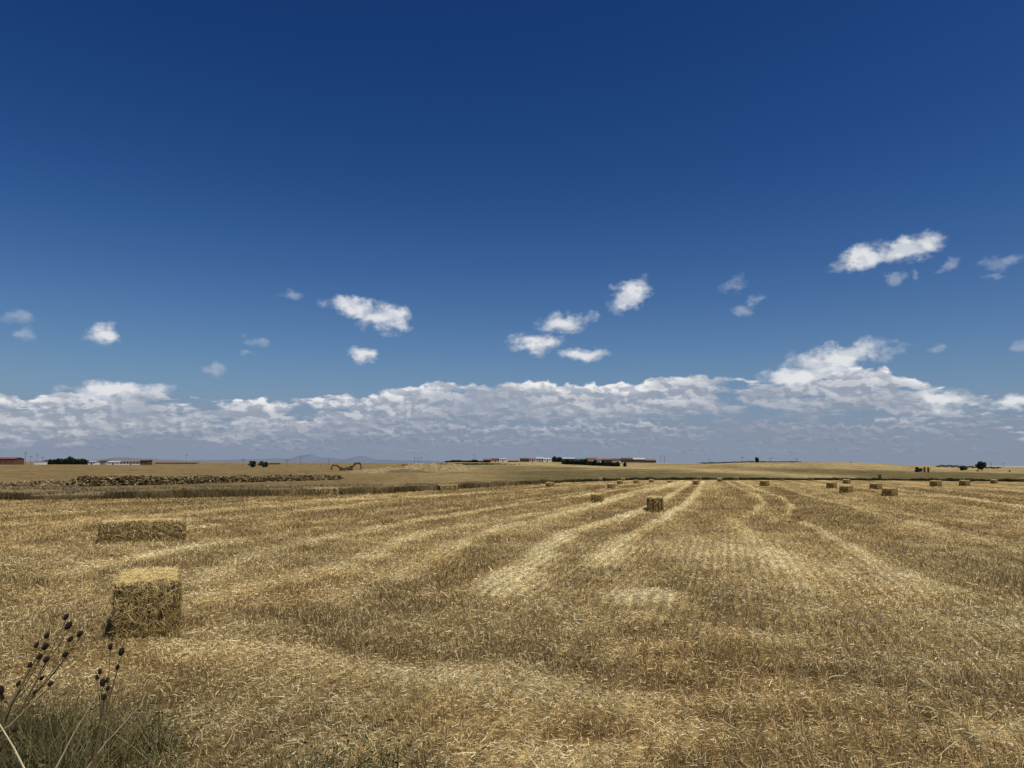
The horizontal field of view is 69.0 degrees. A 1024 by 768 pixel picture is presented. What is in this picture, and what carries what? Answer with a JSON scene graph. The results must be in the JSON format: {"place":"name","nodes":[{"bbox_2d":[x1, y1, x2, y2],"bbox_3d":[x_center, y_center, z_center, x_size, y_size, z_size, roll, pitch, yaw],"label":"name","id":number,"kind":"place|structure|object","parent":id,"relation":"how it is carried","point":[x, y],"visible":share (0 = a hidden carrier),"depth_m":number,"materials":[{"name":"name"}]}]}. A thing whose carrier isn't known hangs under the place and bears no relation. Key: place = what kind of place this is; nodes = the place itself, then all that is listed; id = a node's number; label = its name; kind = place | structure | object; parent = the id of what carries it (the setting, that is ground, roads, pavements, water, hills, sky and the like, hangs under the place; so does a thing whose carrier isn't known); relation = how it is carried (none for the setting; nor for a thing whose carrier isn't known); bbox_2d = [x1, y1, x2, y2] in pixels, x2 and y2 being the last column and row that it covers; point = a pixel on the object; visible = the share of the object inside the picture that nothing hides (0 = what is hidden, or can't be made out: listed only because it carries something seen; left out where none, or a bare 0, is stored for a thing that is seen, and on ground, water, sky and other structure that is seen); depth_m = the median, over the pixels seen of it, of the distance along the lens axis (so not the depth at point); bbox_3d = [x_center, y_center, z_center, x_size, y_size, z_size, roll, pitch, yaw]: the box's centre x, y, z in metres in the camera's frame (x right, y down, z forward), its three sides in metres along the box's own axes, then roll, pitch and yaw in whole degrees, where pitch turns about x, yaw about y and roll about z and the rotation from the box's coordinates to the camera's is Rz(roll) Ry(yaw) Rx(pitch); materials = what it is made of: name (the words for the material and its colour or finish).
{"place":"outdoors","nodes":[
{"label":"outdoors","id":0,"kind":"place"},
{"bbox_2d":[91,457,200,461],"bbox_3d":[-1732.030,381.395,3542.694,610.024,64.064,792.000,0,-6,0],"label":"hills","id":1,"kind":"structure","parent":0,"point":[128,459],"depth_m":3509.60,"materials":[{"name":"grey"}]},
{"bbox_2d":[0,480,510,496],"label":"verge grass","id":2,"kind":"structure","parent":0,"point":[71,491],"depth_m":75.33,"materials":[{"name":"plant"}]},
{"bbox_2d":[189,454,466,462],"bbox_3d":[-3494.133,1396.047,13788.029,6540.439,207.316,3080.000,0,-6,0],"label":"mountains","id":3,"kind":"structure","parent":0,"point":[311,458],"depth_m":13442.35,"materials":[{"name":"blue"}]},
{"bbox_2d":[0,461,1023,767],"bbox_3d":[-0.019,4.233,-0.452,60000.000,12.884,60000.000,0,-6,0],"label":"ground","id":4,"kind":"structure","parent":0,"point":[486,473],"depth_m":12.35,"materials":[{"name":"beige plant"}]},
{"bbox_2d":[0,685,17,747],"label":"teasel","id":5,"kind":"object","parent":4,"relation":"on","point":[2,691],"visible":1,"depth_m":4.83,"materials":[{"name":"brown plant"}]},
{"bbox_2d":[0,457,23,464],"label":"red shed","id":6,"kind":"structure","parent":4,"relation":"on","point":[11,461],"depth_m":617.58,"materials":[{"name":"brick"}]},
{"bbox_2d":[0,724,24,767],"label":"dry stalk","id":7,"kind":"object","parent":4,"relation":"on","point":[19,758],"visible":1,"depth_m":4.77,"materials":[{"name":"beige plant"}]},
{"bbox_2d":[0,687,44,731],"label":"dry stalk","id":8,"kind":"object","parent":4,"relation":"on","point":[25,709],"visible":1,"depth_m":5.09,"materials":[{"name":"beige plant"}]},
{"bbox_2d":[0,479,65,486],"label":"rubble","id":9,"kind":"object","parent":4,"relation":"on","point":[35,482],"visible":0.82,"depth_m":80.98,"materials":[{"name":"grey stone"}]},
{"bbox_2d":[34,461,47,464],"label":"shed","id":10,"kind":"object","parent":4,"relation":"on","point":[40,462],"visible":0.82,"depth_m":636.20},
{"bbox_2d":[0,614,82,763],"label":"teasel","id":11,"kind":"object","parent":4,"relation":"on","point":[68,625],"visible":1,"depth_m":5.22,"materials":[{"name":"black plant"}]},
{"bbox_2d":[67,456,73,464],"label":"hedge tree","id":12,"kind":"object","parent":4,"relation":"on","point":[69,458],"visible":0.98,"depth_m":690.45,"materials":[{"name":"green plant"}]},
{"bbox_2d":[55,692,98,767],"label":"dry stalk","id":13,"kind":"object","parent":4,"relation":"on","point":[73,734],"visible":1,"depth_m":4.97,"materials":[{"name":"beige plant"}]},
{"bbox_2d":[88,461,99,464],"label":"farm shed","id":14,"kind":"structure","parent":4,"relation":"on","point":[93,462],"depth_m":686.80,"materials":[{"name":"white paint"}]},
{"bbox_2d":[99,460,108,464],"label":"farm shed","id":15,"kind":"structure","parent":4,"relation":"on","point":[103,462],"depth_m":715.95,"materials":[{"name":"white tile"}]},
{"bbox_2d":[91,643,124,767],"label":"teasel","id":16,"kind":"object","parent":4,"relation":"on","point":[103,682],"visible":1,"depth_m":5.19,"materials":[{"name":"black plant"}]},
{"bbox_2d":[87,707,136,767],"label":"dry stalk","id":17,"kind":"object","parent":4,"relation":"on","point":[130,715],"visible":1,"depth_m":5.17,"materials":[{"name":"beige plant"}]},
{"bbox_2d":[107,461,120,464],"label":"farm shed","id":18,"kind":"structure","parent":4,"relation":"on","point":[112,462],"depth_m":695.92,"materials":[{"name":"white paint"}]},
{"bbox_2d":[119,461,139,464],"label":"farm shed","id":19,"kind":"structure","parent":4,"relation":"on","point":[129,463],"depth_m":685.88,"materials":[{"name":"white tile"}]},
{"bbox_2d":[96,516,187,543],"bbox_3d":[-12.751,5.089,25.741,2.826,0.945,1.180,3,-7,-26],"label":"straw bale","id":20,"kind":"object","parent":4,"relation":"on","point":[131,529],"visible":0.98,"depth_m":25.33},
{"bbox_2d":[140,460,151,464],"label":"barn","id":21,"kind":"structure","parent":4,"relation":"on","point":[145,462],"depth_m":681.17,"materials":[{"name":"brown stone"}]},
{"bbox_2d":[108,565,184,641],"bbox_3d":[-5.905,3.550,12.074,1.084,1.109,1.830,3,-7,-25],"label":"straw bale","id":22,"kind":"object","parent":4,"relation":"on","point":[146,602],"visible":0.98,"depth_m":11.40},
{"bbox_2d":[155,462,198,463],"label":"long wall shed","id":23,"kind":"structure","parent":4,"relation":"on","point":[176,463],"depth_m":896.88,"materials":[{"name":"brown tile"}]},
{"bbox_2d":[48,474,343,486],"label":"rubble bank","id":24,"kind":"structure","parent":4,"relation":"on","point":[92,481],"depth_m":91.96,"materials":[{"name":"grey stone"}]},
{"bbox_2d":[0,657,486,767],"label":"weeds","id":25,"kind":"object","parent":4,"relation":"on","point":[52,756],"visible":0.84,"depth_m":6.67,"materials":[{"name":"green plant"}]},
{"bbox_2d":[248,461,256,466],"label":"dense tree","id":26,"kind":"object","parent":4,"relation":"on","point":[251,463],"visible":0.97,"depth_m":417.21,"materials":[{"name":"green plant"}]},
{"bbox_2d":[257,461,268,466],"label":"dense tree","id":27,"kind":"object","parent":4,"relation":"on","point":[265,464],"visible":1,"depth_m":418.89,"materials":[{"name":"green plant"}]},
{"bbox_2d":[313,487,338,495],"bbox_3d":[-15.501,8.968,61.959,2.118,0.809,0.857,3,-7,-28],"label":"straw bale","id":28,"kind":"object","parent":4,"relation":"on","point":[332,490],"visible":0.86,"depth_m":61.71},
{"bbox_2d":[331,465,346,470],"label":"excavator","id":29,"kind":"object","parent":4,"relation":"on","point":[341,468],"visible":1,"depth_m":259.91,"materials":[{"name":"metal"}]},
{"bbox_2d":[346,462,361,469],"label":"excavator","id":30,"kind":"object","parent":4,"relation":"on","point":[351,467],"visible":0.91,"depth_m":266.47,"materials":[{"name":"orange paint"}]},
{"bbox_2d":[343,471,384,472],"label":"earth heap","id":31,"kind":"object","parent":4,"relation":"on","point":[364,472],"visible":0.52,"depth_m":196.70,"materials":[{"name":"beige soil"}]},
{"bbox_2d":[348,466,401,471],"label":"earth heap","id":32,"kind":"object","parent":4,"relation":"on","point":[386,469],"visible":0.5,"depth_m":224.60,"materials":[{"name":"beige soil"}]},
{"bbox_2d":[385,469,435,472],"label":"earth heap","id":33,"kind":"object","parent":4,"relation":"on","point":[406,471],"visible":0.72,"depth_m":210.79,"materials":[{"name":"beige soil"}]},
{"bbox_2d":[399,462,468,470],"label":"earth heap","id":34,"kind":"object","parent":4,"relation":"on","point":[432,466],"visible":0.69,"depth_m":264.25,"materials":[{"name":"beige soil"}]},
{"bbox_2d":[438,484,457,490],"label":"straw bale","id":35,"kind":"object","parent":4,"relation":"on","point":[452,487],"visible":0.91,"depth_m":73.13},
{"bbox_2d":[439,463,480,469],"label":"earth heap","id":36,"kind":"object","parent":4,"relation":"on","point":[468,467],"visible":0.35,"depth_m":297.25,"materials":[{"name":"beige soil"}]},
{"bbox_2d":[439,462,529,464],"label":"green crop","id":37,"kind":"object","parent":4,"relation":"on","point":[468,463],"visible":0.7,"depth_m":511.28,"materials":[{"name":"green plant"}]},
{"bbox_2d":[491,458,498,461],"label":"village house","id":38,"kind":"structure","parent":4,"relation":"on","point":[495,459],"depth_m":903.17,"materials":[{"name":"grey tile"}]},
{"bbox_2d":[0,477,1019,500],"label":"reeds","id":39,"kind":"object","parent":4,"relation":"on","point":[214,493],"visible":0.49,"depth_m":60.94,"materials":[{"name":"plant"}]},
{"bbox_2d":[0,482,1023,767],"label":"loose straw","id":40,"kind":"object","parent":4,"relation":"on","point":[494,674],"visible":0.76,"depth_m":12.65,"materials":[{"name":"beige plant"}]},
{"bbox_2d":[0,484,1023,767],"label":"stubble","id":41,"kind":"object","parent":4,"relation":"on","point":[636,524],"visible":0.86,"depth_m":14.11,"materials":[{"name":"beige plant"}]},
{"bbox_2d":[520,458,528,461],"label":"village house","id":42,"kind":"structure","parent":4,"relation":"on","point":[524,459],"depth_m":895.37,"materials":[{"name":"brown stone"}]},
{"bbox_2d":[536,457,542,461],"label":"village house","id":43,"kind":"structure","parent":4,"relation":"on","point":[539,459],"depth_m":899.29,"materials":[{"name":"white paint"}]},
{"bbox_2d":[543,458,550,461],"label":"village shed","id":44,"kind":"structure","parent":4,"relation":"on","point":[546,459],"depth_m":889.41,"materials":[{"name":"white paint"}]},
{"bbox_2d":[545,482,553,486],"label":"straw bale","id":45,"kind":"object","parent":4,"relation":"on","point":[550,484],"visible":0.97,"depth_m":87.14},
{"bbox_2d":[586,457,597,460],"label":"village house","id":46,"kind":"structure","parent":4,"relation":"on","point":[591,458],"depth_m":899.40,"materials":[{"name":"ceramic"}]},
{"bbox_2d":[590,493,604,502],"bbox_3d":[5.941,7.966,51.795,0.891,0.841,2.202,-1,-6,12],"label":"straw bale","id":47,"kind":"object","parent":4,"relation":"on","point":[596,497],"visible":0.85,"depth_m":50.85},
{"bbox_2d":[602,458,611,461],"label":"village house","id":48,"kind":"structure","parent":4,"relation":"on","point":[608,459],"depth_m":900.52,"materials":[{"name":"red brick"}]},
{"bbox_2d":[607,483,614,487],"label":"straw bale","id":49,"kind":"object","parent":4,"relation":"on","point":[610,485],"visible":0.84,"depth_m":81.78},
{"bbox_2d":[612,458,620,462],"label":"village house","id":50,"kind":"structure","parent":4,"relation":"on","point":[616,460],"depth_m":907.30,"materials":[{"name":"grey tile"}]},
{"bbox_2d":[621,458,632,462],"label":"village barn","id":51,"kind":"structure","parent":4,"relation":"on","point":[627,460],"depth_m":915.26,"materials":[{"name":"brown stone"}]},
{"bbox_2d":[633,458,644,462],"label":"village barn","id":52,"kind":"structure","parent":4,"relation":"on","point":[638,460],"depth_m":919.16,"materials":[{"name":"white stone"}]},
{"bbox_2d":[645,459,655,462],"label":"village barn","id":53,"kind":"structure","parent":4,"relation":"on","point":[649,461],"depth_m":923.10,"materials":[{"name":"brown stone"}]},
{"bbox_2d":[646,495,663,512],"bbox_3d":[8.238,6.939,42.959,1.031,1.059,2.508,-1,-6,9],"label":"straw bale","id":54,"kind":"object","parent":4,"relation":"on","point":[655,503],"visible":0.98,"depth_m":41.86},
{"bbox_2d":[692,480,699,484],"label":"straw bale","id":55,"kind":"object","parent":4,"relation":"on","point":[695,482],"visible":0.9,"depth_m":99.38},
{"bbox_2d":[699,461,805,463],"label":"crest scrub","id":56,"kind":"object","parent":4,"relation":"on","point":[745,462],"visible":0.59,"depth_m":612.66,"materials":[{"name":"green plant"}]},
{"bbox_2d":[760,480,769,485],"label":"straw bale","id":57,"kind":"object","parent":4,"relation":"on","point":[764,482],"visible":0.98,"depth_m":94.37},
{"bbox_2d":[826,482,836,487],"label":"straw bale","id":58,"kind":"object","parent":4,"relation":"on","point":[831,484],"visible":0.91,"depth_m":86.38},
{"bbox_2d":[839,485,853,492],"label":"straw bale","id":59,"kind":"object","parent":4,"relation":"on","point":[846,488],"visible":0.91,"depth_m":71.13},
{"bbox_2d":[843,479,850,483],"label":"straw bale","id":60,"kind":"object","parent":4,"relation":"on","point":[846,481],"visible":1,"depth_m":109.50},
{"bbox_2d":[869,483,881,489],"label":"straw bale","id":61,"kind":"object","parent":4,"relation":"on","point":[876,486],"visible":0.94,"depth_m":82.47},
{"bbox_2d":[881,487,897,496],"bbox_3d":[33.030,9.470,65.124,1.006,0.949,2.486,-5,-8,38],"label":"straw bale","id":62,"kind":"object","parent":4,"relation":"on","point":[889,491],"visible":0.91,"depth_m":64.33},
{"bbox_2d":[914,466,922,471],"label":"bush","id":63,"kind":"object","parent":4,"relation":"on","point":[918,469],"visible":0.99,"depth_m":266.07,"materials":[{"name":"green plant"}]},
{"bbox_2d":[929,480,941,486],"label":"straw bale","id":64,"kind":"object","parent":4,"relation":"on","point":[935,483],"visible":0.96,"depth_m":95.21},
{"bbox_2d":[958,480,970,485],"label":"straw bale","id":65,"kind":"object","parent":4,"relation":"on","point":[964,483],"visible":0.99,"depth_m":100.48},
{"bbox_2d":[975,461,986,470],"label":"broad tree","id":66,"kind":"object","parent":4,"relation":"on","point":[981,465],"visible":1,"depth_m":327.21,"materials":[{"name":"green plant"}]},
{"bbox_2d":[990,479,997,482],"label":"straw bale","id":67,"kind":"object","parent":4,"relation":"on","point":[993,480],"visible":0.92,"depth_m":115.02},
{"bbox_2d":[0,0,1023,465],"label":"sky","id":68,"kind":"structure","parent":0,"point":[681,231],"materials":[{"name":"blue"}]}
]}

